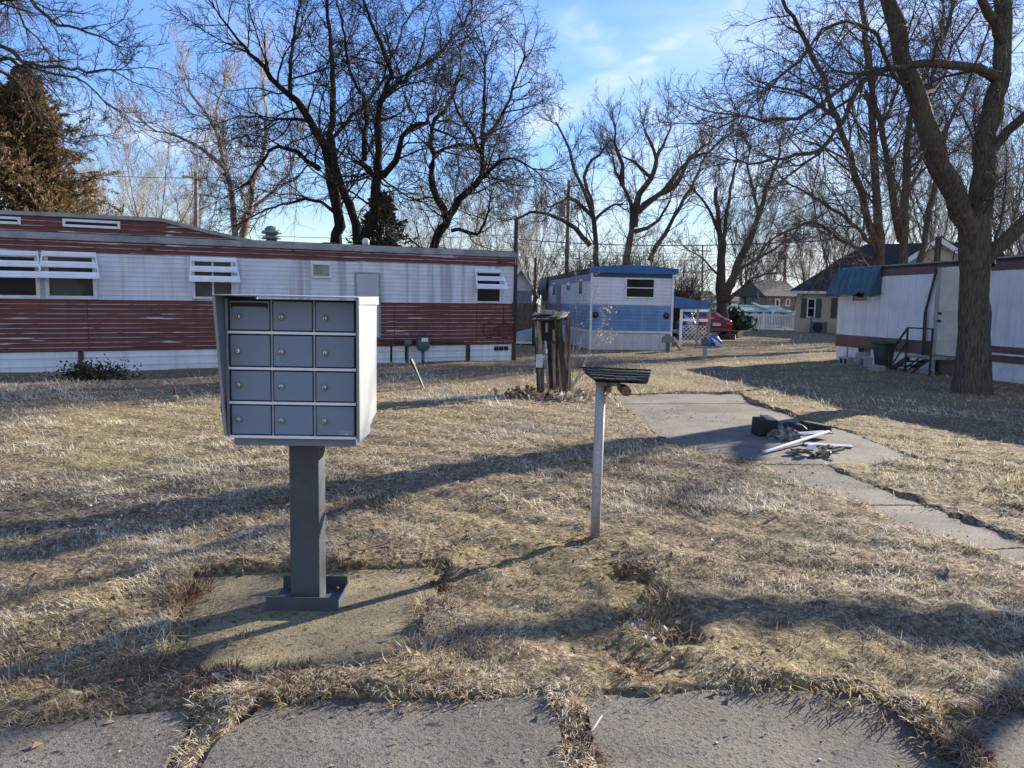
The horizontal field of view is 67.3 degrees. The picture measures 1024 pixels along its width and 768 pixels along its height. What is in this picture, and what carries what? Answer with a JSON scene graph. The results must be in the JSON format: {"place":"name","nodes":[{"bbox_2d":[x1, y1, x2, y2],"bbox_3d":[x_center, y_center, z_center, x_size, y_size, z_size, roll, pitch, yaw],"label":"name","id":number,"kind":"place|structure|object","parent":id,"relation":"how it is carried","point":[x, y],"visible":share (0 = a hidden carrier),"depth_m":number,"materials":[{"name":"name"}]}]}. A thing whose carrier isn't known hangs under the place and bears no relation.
{"place":"outdoors","nodes":[
{"label":"outdoors","id":0,"kind":"place"},
{"bbox_2d":[0,305,1023,767],"bbox_3d":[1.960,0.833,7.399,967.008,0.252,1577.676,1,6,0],"label":"ground","id":1,"kind":"structure","parent":0,"point":[716,613],"depth_m":4.97,"materials":[{"name":"plant"}]},
{"bbox_2d":[0,65,143,216],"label":"conifer tree","id":2,"kind":"object","parent":1,"relation":"on","point":[28,155],"visible":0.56,"depth_m":24.42,"materials":[{"name":"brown plant"}]},
{"bbox_2d":[0,0,188,195],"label":"bare tree","id":3,"kind":"object","parent":1,"relation":"on","point":[25,64],"visible":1,"depth_m":19.86,"materials":[{"name":"brown plant"}]},
{"bbox_2d":[43,353,151,380],"bbox_3d":[-7.730,-0.297,14.301,2.009,0.494,1.420,1,6,0],"label":"dead bush","id":4,"kind":"object","parent":1,"relation":"on","point":[85,371],"visible":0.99,"depth_m":14.19,"materials":[{"name":"black plant"}]},
{"bbox_2d":[42,182,154,215],"bbox_3d":[-16.332,-4.298,26.746,9.529,6.341,7.298,0,6,-13],"label":"thicket","id":5,"kind":"object","parent":1,"relation":"on","point":[99,206],"depth_m":26.27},
{"bbox_2d":[59,144,163,215],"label":"bare tree","id":6,"kind":"object","parent":1,"relation":"on","point":[103,170],"visible":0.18,"depth_m":57.17,"materials":[{"name":"brown plant"}]},
{"bbox_2d":[49,64,256,225],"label":"bare tree","id":7,"kind":"object","parent":1,"relation":"on","point":[163,187],"visible":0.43,"depth_m":49.89,"materials":[{"name":"beige plant"}]},
{"bbox_2d":[95,132,236,231],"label":"bare tree","id":8,"kind":"object","parent":1,"relation":"on","point":[192,206],"visible":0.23,"depth_m":69.89,"materials":[{"name":"brown plant"}]},
{"bbox_2d":[182,171,208,226],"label":"utility pole","id":9,"kind":"object","parent":1,"relation":"on","point":[196,217],"visible":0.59,"depth_m":45.07,"materials":[{"name":"brown wood"}]},
{"bbox_2d":[94,9,317,237],"bbox_3d":[-14.032,-10.227,36.671,9.983,15.408,5.728,-1,7,-23],"label":"bare tree","id":10,"kind":"object","parent":1,"relation":"on","point":[216,111],"visible":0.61,"depth_m":37.13,"materials":[{"name":"beige plant"}]},
{"bbox_2d":[0,210,518,371],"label":"mobile home","id":11,"kind":"object","parent":1,"relation":"on","point":[80,288],"visible":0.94,"depth_m":16.51,"materials":[{"name":"white"}]},
{"bbox_2d":[0,216,20,224],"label":"window","id":12,"kind":"structure","parent":11,"relation":"in","point":[3,219],"depth_m":14.96,"materials":[{"name":"metal"}]},
{"bbox_2d":[0,255,40,298],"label":"window","id":13,"kind":"structure","parent":11,"relation":"in","point":[10,287],"depth_m":15.13,"materials":[{"name":"glass"}]},
{"bbox_2d":[44,256,97,299],"bbox_3d":[-8.900,-2.165,15.524,0.908,0.907,0.057,-2,7,-27],"label":"window","id":14,"kind":"structure","parent":11,"relation":"in","point":[55,288],"depth_m":15.53,"materials":[{"name":"glass"}]},
{"bbox_2d":[62,219,119,228],"bbox_3d":[-8.518,-3.241,15.594,1.028,0.157,0.057,-2,7,-27],"label":"window","id":15,"kind":"structure","parent":11,"relation":"in","point":[66,222],"depth_m":15.57,"materials":[{"name":"metal"}]},
{"bbox_2d":[192,261,233,298],"bbox_3d":[-6.496,-2.281,16.727,0.838,0.863,0.057,-2,7,-27],"label":"window","id":16,"kind":"structure","parent":11,"relation":"in","point":[201,290],"depth_m":16.71,"materials":[{"name":"glass"}]},
{"bbox_2d":[311,262,331,278],"bbox_3d":[-4.401,-2.616,17.748,0.468,0.355,0.057,-2,7,-27],"label":"window","id":17,"kind":"structure","parent":11,"relation":"in","point":[318,270],"depth_m":17.75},
{"bbox_2d":[357,274,378,337],"bbox_3d":[-3.433,-1.855,18.327,0.540,1.504,0.050,-2,7,-27],"label":"door","id":18,"kind":"structure","parent":11,"relation":"in","point":[367,284],"depth_m":18.27,"materials":[{"name":"metal"}]},
{"bbox_2d":[475,272,501,302],"bbox_3d":[-0.605,-2.473,19.686,0.730,0.807,0.057,-2,7,-27],"label":"window","id":19,"kind":"structure","parent":11,"relation":"in","point":[481,295],"depth_m":19.69,"materials":[{"name":"glass"}]},
{"bbox_2d":[151,567,443,678],"bbox_3d":[-1.073,1.160,3.768,1.364,0.080,1.368,1,6,0],"label":"concrete pad","id":20,"kind":"object","parent":1,"relation":"on","point":[363,622],"visible":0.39,"depth_m":3.65,"materials":[{"name":"concrete"}]},
{"bbox_2d":[212,294,378,610],"bbox_3d":[-1.028,0.341,3.803,0.647,1.552,0.607,1,6,-1],"label":"cluster mailbox","id":21,"kind":"object","parent":20,"relation":"on","point":[298,378],"visible":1,"depth_m":3.59,"materials":[{"name":"grey paint"}]},
{"bbox_2d":[230,300,269,329],"bbox_3d":[-1.211,-0.317,3.545,0.182,0.134,0.038,1,6,-1],"label":"door","id":22,"kind":"structure","parent":21,"relation":"in","point":[244,315],"depth_m":3.55,"materials":[{"name":"grey paint"}]},
{"bbox_2d":[230,335,270,365],"bbox_3d":[-1.214,-0.155,3.562,0.182,0.142,0.038,1,6,-1],"label":"door","id":23,"kind":"structure","parent":21,"relation":"in","point":[246,350],"depth_m":3.56,"materials":[{"name":"grey paint"}]},
{"bbox_2d":[231,371,270,399],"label":"door","id":24,"kind":"structure","parent":21,"relation":"in","point":[245,385],"depth_m":3.58,"materials":[{"name":"grey paint"}]},
{"bbox_2d":[232,405,271,433],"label":"door","id":25,"kind":"structure","parent":21,"relation":"in","point":[246,419],"depth_m":3.60,"materials":[{"name":"grey paint"}]},
{"bbox_2d":[273,301,312,330],"bbox_3d":[-1.014,-0.313,3.549,0.178,0.134,0.038,1,6,-1],"label":"door","id":26,"kind":"structure","parent":21,"relation":"in","point":[287,315],"depth_m":3.55,"materials":[{"name":"grey paint"}]},
{"bbox_2d":[273,336,312,366],"bbox_3d":[-1.017,-0.152,3.566,0.178,0.142,0.038,1,6,-1],"label":"door","id":27,"kind":"structure","parent":21,"relation":"in","point":[294,351],"depth_m":3.57,"materials":[{"name":"grey paint"}]},
{"bbox_2d":[274,371,312,400],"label":"door","id":28,"kind":"structure","parent":21,"relation":"in","point":[288,386],"depth_m":3.58,"materials":[{"name":"grey paint"}]},
{"bbox_2d":[274,405,313,434],"bbox_3d":[-1.023,0.171,3.600,0.178,0.136,0.038,1,6,-1],"label":"door","id":29,"kind":"structure","parent":21,"relation":"in","point":[289,420],"depth_m":3.60,"materials":[{"name":"grey paint"}]},
{"bbox_2d":[316,302,354,331],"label":"door","id":30,"kind":"structure","parent":21,"relation":"in","point":[330,316],"depth_m":3.55,"materials":[{"name":"grey paint"}]},
{"bbox_2d":[316,336,354,367],"bbox_3d":[-0.822,-0.148,3.570,0.177,0.142,0.038,1,6,-1],"label":"door","id":31,"kind":"structure","parent":21,"relation":"in","point":[331,351],"depth_m":3.57,"materials":[{"name":"grey paint"}]},
{"bbox_2d":[316,372,354,401],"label":"door","id":32,"kind":"structure","parent":21,"relation":"in","point":[330,386],"depth_m":3.59,"materials":[{"name":"grey paint"}]},
{"bbox_2d":[316,406,354,435],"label":"door","id":33,"kind":"structure","parent":21,"relation":"in","point":[331,420],"depth_m":3.61,"materials":[{"name":"grey paint"}]},
{"bbox_2d":[29,578,977,767],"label":"leaf crumbs","id":34,"kind":"object","parent":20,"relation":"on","point":[526,759],"visible":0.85,"depth_m":2.73,"materials":[{"name":"plant"}]},
{"bbox_2d":[134,0,558,245],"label":"bare tree","id":35,"kind":"object","parent":1,"relation":"on","point":[377,174],"visible":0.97,"depth_m":22.70,"materials":[{"name":"black plant"}]},
{"bbox_2d":[345,189,417,246],"bbox_3d":[-5.660,-5.070,32.407,4.814,6.329,4.560,-2,7,-28],"label":"conifer tree","id":36,"kind":"object","parent":1,"relation":"on","point":[379,236],"visible":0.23,"depth_m":32.20,"materials":[{"name":"green plant"}]},
{"bbox_2d":[324,159,468,247],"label":"bare tree","id":37,"kind":"object","parent":1,"relation":"on","point":[413,230],"visible":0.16,"depth_m":63.82,"materials":[{"name":"beige plant"}]},
{"bbox_2d":[404,332,430,363],"bbox_3d":[-2.267,-0.815,18.653,0.728,0.872,0.270,-2,7,-27],"label":"gas meter","id":38,"kind":"object","parent":1,"relation":"on","point":[422,344],"visible":0.98,"depth_m":18.57,"materials":[{"name":"grey metal"}]},
{"bbox_2d":[413,184,488,249],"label":"bare tree","id":39,"kind":"object","parent":1,"relation":"on","point":[451,240],"visible":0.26,"depth_m":71.19,"materials":[{"name":"brown plant"}]},
{"bbox_2d":[367,0,602,250],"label":"bare tree","id":40,"kind":"object","parent":1,"relation":"on","point":[444,225],"visible":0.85,"depth_m":24.26,"materials":[{"name":"black plant"}]},
{"bbox_2d":[0,371,1022,767],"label":"fallen leaves","id":41,"kind":"object","parent":1,"relation":"on","point":[390,647],"visible":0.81,"depth_m":4.67,"materials":[{"name":"brown plant"}]},
{"bbox_2d":[511,219,517,359],"bbox_3d":[0.075,-2.386,20.064,0.120,3.786,0.178,1,6,0],"label":"mast pole","id":42,"kind":"object","parent":1,"relation":"on","point":[514,313],"visible":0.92,"depth_m":20.02,"materials":[{"name":"brown wood"}]},
{"bbox_2d":[455,148,580,271],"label":"bare tree","id":43,"kind":"object","parent":1,"relation":"on","point":[466,222],"visible":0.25,"depth_m":54.44,"materials":[{"name":"beige plant"}]},
{"bbox_2d":[516,328,531,344],"bbox_3d":[0.487,-1.760,28.554,0.969,0.620,1.404,1,6,0],"label":"covered boat","id":44,"kind":"object","parent":1,"relation":"on","point":[523,337],"visible":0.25,"depth_m":27.95,"materials":[{"name":"fabric"}]},
{"bbox_2d":[516,303,537,332],"bbox_3d":[0.316,-2.478,30.934,1.410,1.603,0.072,1,6,0],"label":"board fence","id":45,"kind":"object","parent":1,"relation":"on","point":[524,313],"visible":0.34,"depth_m":30.87,"materials":[{"name":"wood"}]},
{"bbox_2d":[517,268,538,329],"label":"garage","id":46,"kind":"structure","parent":1,"relation":"on","point":[525,290],"depth_m":33.74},
{"bbox_2d":[532,258,536,346],"bbox_3d":[0.792,-2.788,26.854,0.139,3.191,0.139,1,6,0],"label":"thin pole","id":47,"kind":"object","parent":1,"relation":"on","point":[534,304],"visible":0.73,"depth_m":26.80,"materials":[{"name":"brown wood"}]},
{"bbox_2d":[486,164,583,326],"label":"bare tree","id":48,"kind":"object","parent":1,"relation":"on","point":[529,272],"visible":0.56,"depth_m":48.91,"materials":[{"name":"brown plant"}]},
{"bbox_2d":[477,384,618,402],"bbox_3d":[0.714,0.148,12.666,2.571,0.339,1.724,1,6,0],"label":"leaf pile","id":49,"kind":"object","parent":1,"relation":"on","point":[559,393],"visible":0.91,"depth_m":12.41,"materials":[{"name":"plant"}]},
{"bbox_2d":[530,310,570,392],"bbox_3d":[0.655,-0.520,12.896,0.732,1.425,0.538,1,6,0],"label":"meter stand","id":50,"kind":"object","parent":1,"relation":"on","point":[548,333],"visible":0.91,"depth_m":12.81,"materials":[{"name":"brown wood"}]},
{"bbox_2d":[558,180,570,271],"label":"utility pole","id":51,"kind":"object","parent":1,"relation":"on","point":[567,235],"visible":0.27,"depth_m":43.16,"materials":[{"name":"brown wood"}]},
{"bbox_2d":[518,239,777,245],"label":"power line","id":52,"kind":"object","parent":51,"relation":"attached to","point":[635,245],"visible":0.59,"depth_m":43.38,"materials":[{"name":"black metal"}]},
{"bbox_2d":[472,97,658,266],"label":"bare tree","id":53,"kind":"object","parent":1,"relation":"on","point":[590,202],"visible":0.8,"depth_m":40.79,"materials":[{"name":"brown plant"}]},
{"bbox_2d":[155,544,1005,767],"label":"russet weed","id":54,"kind":"object","parent":1,"relation":"on","point":[199,669],"visible":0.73,"depth_m":3.04,"materials":[{"name":"plant"}]},
{"bbox_2d":[569,268,599,368],"bbox_3d":[1.670,-1.479,17.704,0.826,2.378,0.626,-2,7,-27],"label":"dry weed","id":55,"kind":"object","parent":1,"relation":"on","point":[578,321],"visible":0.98,"depth_m":17.72,"materials":[{"name":"plant"}]},
{"bbox_2d":[571,306,619,385],"bbox_3d":[1.482,-0.647,13.880,0.900,1.526,0.565,1,6,0],"label":"dry weed","id":56,"kind":"object","parent":1,"relation":"on","point":[581,369],"visible":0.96,"depth_m":13.90,"materials":[{"name":"plant"}]},
{"bbox_2d":[541,265,678,350],"bbox_3d":[3.431,-3.099,31.752,2.949,2.980,12.600,0,6,-6],"label":"mobile home","id":57,"kind":"object","parent":1,"relation":"on","point":[641,297],"visible":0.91,"depth_m":25.65,"materials":[{"name":"white"}]},
{"bbox_2d":[537,276,547,301],"bbox_3d":[1.386,-4.472,36.463,0.210,1.170,2.592,0,6,-6],"label":"tarp","id":58,"kind":"object","parent":57,"relation":"hanging from","point":[542,284],"visible":0.88,"depth_m":35.91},
{"bbox_2d":[556,285,560,311],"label":"door","id":59,"kind":"structure","parent":57,"relation":"in","point":[558,288],"depth_m":32.10,"materials":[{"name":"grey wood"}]},
{"bbox_2d":[625,278,655,298],"bbox_3d":[4.254,-3.181,25.542,1.016,0.677,0.057,0,6,-6],"label":"window","id":60,"kind":"structure","parent":57,"relation":"in","point":[644,288],"depth_m":25.54,"materials":[{"name":"glass"}]},
{"bbox_2d":[579,366,651,537],"bbox_3d":[0.678,0.479,4.999,0.481,1.167,0.352,1,6,0],"label":"pole shelf","id":61,"kind":"object","parent":1,"relation":"on","point":[604,379],"visible":0.98,"depth_m":4.92,"materials":[{"name":"grey wood"}]},
{"bbox_2d":[511,214,771,336],"bbox_3d":[6.111,-5.183,37.347,13.172,6.118,8.312,1,6,0],"label":"thicket","id":62,"kind":"object","parent":1,"relation":"on","point":[686,290],"visible":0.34,"depth_m":36.97,"materials":[{"name":"plant"}]},
{"bbox_2d":[578,68,747,264],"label":"bare tree","id":63,"kind":"object","parent":1,"relation":"on","point":[621,178],"visible":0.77,"depth_m":42.04,"materials":[{"name":"brown plant"}]},
{"bbox_2d":[662,334,673,352],"bbox_3d":[5.044,-1.286,24.895,0.380,0.670,0.160,1,6,0],"label":"utility post","id":64,"kind":"object","parent":1,"relation":"on","point":[667,339],"visible":0.89,"depth_m":24.80,"materials":[{"name":"grey metal"}]},
{"bbox_2d":[672,308,710,345],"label":"deck","id":65,"kind":"structure","parent":1,"relation":"on","point":[696,332],"depth_m":29.48,"materials":[{"name":"grey wood"}]},
{"bbox_2d":[676,312,695,330],"bbox_3d":[6.862,-2.550,30.157,0.825,1.048,0.699,2,6,11],"label":"tarp","id":66,"kind":"object","parent":65,"relation":"on","point":[687,315],"visible":0.51,"depth_m":29.96,"materials":[{"name":"plastic"}]},
{"bbox_2d":[673,296,709,339],"bbox_3d":[6.977,-2.515,31.023,1.582,2.003,4.426,2,6,5],"label":"carport","id":67,"kind":"object","parent":1,"relation":"on","point":[683,303],"visible":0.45,"depth_m":29.26,"materials":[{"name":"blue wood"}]},
{"bbox_2d":[673,310,732,338],"bbox_3d":[9.126,-2.963,37.691,1.790,1.375,4.606,0,6,-8],"label":"parked car","id":68,"kind":"object","parent":1,"relation":"on","point":[720,323],"visible":0.43,"depth_m":35.56,"materials":[{"name":"red paint"}]},
{"bbox_2d":[701,337,709,358],"bbox_3d":[5.497,-0.983,21.906,0.220,0.710,0.180,1,6,0],"label":"meter post","id":69,"kind":"object","parent":1,"relation":"on","point":[705,342],"visible":0.81,"depth_m":21.84,"materials":[{"name":"grey metal"}]},
{"bbox_2d":[707,333,722,346],"bbox_3d":[7.590,-1.646,28.819,0.614,0.558,0.546,1,6,0],"label":"tarp","id":70,"kind":"object","parent":1,"relation":"on","point":[714,339],"visible":0.83,"depth_m":28.73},
{"bbox_2d":[654,94,817,333],"bbox_3d":[11.273,-8.063,37.046,9.416,11.983,5.992,1,6,0],"label":"bare tree","id":71,"kind":"object","parent":1,"relation":"on","point":[722,310],"visible":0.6,"depth_m":37.21,"materials":[{"name":"brown plant"}]},
{"bbox_2d":[716,297,757,330],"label":"hedge","id":72,"kind":"object","parent":1,"relation":"on","point":[735,318],"visible":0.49,"depth_m":49.89,"materials":[{"name":"plant"}]},
{"bbox_2d":[709,147,800,304],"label":"bare tree","id":73,"kind":"object","parent":1,"relation":"on","point":[733,239],"visible":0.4,"depth_m":68.61,"materials":[{"name":"brown plant"}]},
{"bbox_2d":[727,302,793,327],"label":"shelter","id":74,"kind":"object","parent":1,"relation":"on","point":[762,309],"visible":0.39,"depth_m":56.78,"materials":[{"name":"metal"}]},
{"bbox_2d":[736,280,796,324],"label":"house","id":75,"kind":"structure","parent":1,"relation":"on","point":[779,296],"depth_m":64.85,"materials":[{"name":"grey wood"}]},
{"bbox_2d":[739,310,795,329],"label":"picket fence","id":76,"kind":"object","parent":1,"relation":"on","point":[779,325],"visible":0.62,"depth_m":52.84,"materials":[{"name":"wood"}]},
{"bbox_2d":[730,188,822,280],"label":"bare tree","id":77,"kind":"object","parent":1,"relation":"on","point":[771,264],"visible":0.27,"depth_m":78.58,"materials":[{"name":"brown plant"}]},
{"bbox_2d":[761,180,853,283],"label":"bare tree","id":78,"kind":"object","parent":1,"relation":"on","point":[804,271],"visible":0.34,"depth_m":74.56,"materials":[{"name":"brown plant"}]},
{"bbox_2d":[810,316,826,333],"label":"air conditioner","id":79,"kind":"object","parent":1,"relation":"on","point":[818,327],"visible":0.92,"depth_m":47.12,"materials":[{"name":"grey metal"}]},
{"bbox_2d":[632,0,1023,395],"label":"tree","id":80,"kind":"object","parent":1,"relation":"on","point":[980,252],"visible":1,"depth_m":13.12,"materials":[{"name":"brown plant"}]},
{"bbox_2d":[685,0,980,306],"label":"bare tree","id":81,"kind":"object","parent":1,"relation":"on","point":[875,240],"visible":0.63,"depth_m":27.39,"materials":[{"name":"brown plant"}]},
{"bbox_2d":[777,140,922,270],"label":"bare tree","id":82,"kind":"object","parent":1,"relation":"on","point":[826,265],"visible":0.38,"depth_m":61.10,"materials":[{"name":"brown plant"}]},
{"bbox_2d":[795,158,928,273],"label":"bare tree","id":83,"kind":"object","parent":1,"relation":"on","point":[890,237],"visible":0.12,"depth_m":64.06,"materials":[{"name":"beige plant"}]},
{"bbox_2d":[860,356,872,366],"bbox_3d":[9.256,-0.567,20.092,0.224,0.300,0.260,2,6,6],"label":"concrete block","id":84,"kind":"object","parent":1,"relation":"on","point":[866,361],"depth_m":19.97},
{"bbox_2d":[871,342,894,366],"bbox_3d":[9.989,-0.780,20.525,0.580,0.660,0.600,0,6,-9],"label":"bin","id":85,"kind":"object","parent":1,"relation":"on","point":[881,350],"visible":0.52,"depth_m":20.34,"materials":[{"name":"plastic"}]},
{"bbox_2d":[790,236,1004,332],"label":"house","id":86,"kind":"structure","parent":1,"relation":"on","point":[808,307],"depth_m":48.07,"materials":[{"name":"beige"}]},
{"bbox_2d":[806,298,815,317],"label":"window","id":87,"kind":"structure","parent":86,"relation":"in","point":[811,303],"depth_m":48.22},
{"bbox_2d":[812,0,1023,263],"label":"bare tree","id":88,"kind":"object","parent":1,"relation":"on","point":[900,238],"visible":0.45,"depth_m":29.98,"materials":[{"name":"brown plant"}]},
{"bbox_2d":[888,327,954,375],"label":"steps","id":89,"kind":"structure","parent":1,"relation":"on","point":[914,368],"depth_m":18.41,"materials":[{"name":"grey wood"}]},
{"bbox_2d":[835,237,1023,383],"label":"mobile home","id":90,"kind":"object","parent":1,"relation":"on","point":[918,295],"visible":0.66,"depth_m":18.90,"materials":[{"name":"white metal"}]},
{"bbox_2d":[825,266,881,296],"bbox_3d":[9.727,-2.873,21.803,0.704,0.854,2.215,0,6,-9],"label":"awning","id":91,"kind":"object","parent":90,"relation":"on","point":[854,281],"visible":0.96,"depth_m":21.47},
{"bbox_2d":[851,292,869,302],"bbox_3d":[9.824,-2.558,21.663,0.057,0.534,0.802,0,6,-9],"label":"window","id":92,"kind":"structure","parent":90,"relation":"in","point":[857,298],"depth_m":21.68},
{"bbox_2d":[935,266,959,356],"bbox_3d":[10.317,-1.711,18.162,0.140,2.100,0.745,0,6,-9],"label":"door","id":93,"kind":"structure","parent":90,"relation":"in","point":[947,329],"depth_m":18.19,"materials":[{"name":"white metal"}]},
{"bbox_2d":[845,72,1023,242],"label":"bare tree","id":94,"kind":"object","parent":1,"relation":"on","point":[945,228],"visible":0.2,"depth_m":58.22,"materials":[{"name":"brown plant"}]},
{"bbox_2d":[938,32,1023,255],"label":"bare tree","id":95,"kind":"object","parent":1,"relation":"on","point":[1017,133],"visible":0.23,"depth_m":50.21,"materials":[{"name":"brown plant"}]},
{"bbox_2d":[949,126,1023,255],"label":"bare tree","id":96,"kind":"object","parent":1,"relation":"on","point":[1019,248],"visible":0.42,"depth_m":46.20,"materials":[{"name":"brown plant"}]},
{"bbox_2d":[0,688,1023,767],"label":"pavement","id":97,"kind":"structure","parent":0,"point":[494,735],"depth_m":2.72,"materials":[{"name":"concrete"}]},
{"bbox_2d":[0,0,1023,304],"label":"sky","id":98,"kind":"structure","parent":0,"point":[605,43],"materials":[{"name":"blue"}]},
{"bbox_2d":[799,420,831,431],"bbox_3d":[3.801,0.533,9.645,0.100,0.090,0.441,-2,7,-24],"label":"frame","id":99,"kind":"object","parent":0,"point":[813,426],"visible":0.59,"depth_m":9.59,"materials":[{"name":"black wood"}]},
{"bbox_2d":[614,394,1023,562],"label":"driveway","id":100,"kind":"structure","parent":0,"point":[733,436],"depth_m":8.37,"materials":[{"name":"concrete"}]},
{"bbox_2d":[751,414,778,435],"bbox_3d":[3.026,0.490,9.199,0.260,0.239,0.240,0,6,-9],"label":"crate","id":101,"kind":"object","parent":100,"relation":"on","point":[763,425],"visible":0.89,"depth_m":9.09,"materials":[{"name":"black plastic"}]},
{"bbox_2d":[765,425,800,440],"bbox_3d":[3.161,0.558,8.918,0.418,0.166,0.301,1,6,0],"label":"rag","id":102,"kind":"object","parent":100,"relation":"on","point":[781,433],"visible":0.96,"depth_m":8.85,"materials":[{"name":"fabric"}]},
{"bbox_2d":[782,422,808,431],"bbox_3d":[3.498,0.526,9.581,0.351,0.104,0.198,1,6,0],"label":"dark bag","id":103,"kind":"object","parent":100,"relation":"on","point":[799,427],"visible":0.73,"depth_m":9.51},
{"bbox_2d":[763,430,830,452],"bbox_3d":[3.177,0.630,8.519,1.513,0.080,0.040,-5,8,-44],"label":"pipe","id":104,"kind":"object","parent":100,"relation":"on","point":[794,442],"visible":1,"depth_m":8.44,"materials":[{"name":"plastic"}]},
{"bbox_2d":[786,443,844,457],"bbox_3d":[3.127,0.677,7.963,0.571,0.130,0.266,1,6,0],"label":"scrap heap","id":105,"kind":"object","parent":100,"relation":"on","point":[822,450],"visible":1,"depth_m":7.94,"materials":[{"name":"grey wood"}]},
{"bbox_2d":[798,430,832,435],"bbox_3d":[3.522,0.575,9.003,0.479,0.020,0.160,-2,7,-25],"label":"board","id":106,"kind":"object","parent":100,"relation":"on","point":[807,433],"visible":0.73,"depth_m":8.98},
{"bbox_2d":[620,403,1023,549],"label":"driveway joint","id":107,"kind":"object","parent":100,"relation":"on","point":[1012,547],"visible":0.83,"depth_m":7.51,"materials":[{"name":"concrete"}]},
{"bbox_2d":[803,442,852,447],"bbox_3d":[3.496,0.675,8.527,0.505,0.015,0.140,2,6,13],"label":"board","id":108,"kind":"object","parent":100,"relation":"on","point":[840,445],"visible":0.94,"depth_m":8.51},
{"bbox_2d":[838,356,854,364],"bbox_3d":[9.036,-0.614,20.787,0.224,0.240,0.360,-1,6,-19],"label":"cinder block","id":109,"kind":"object","parent":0,"point":[844,360],"visible":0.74,"depth_m":20.65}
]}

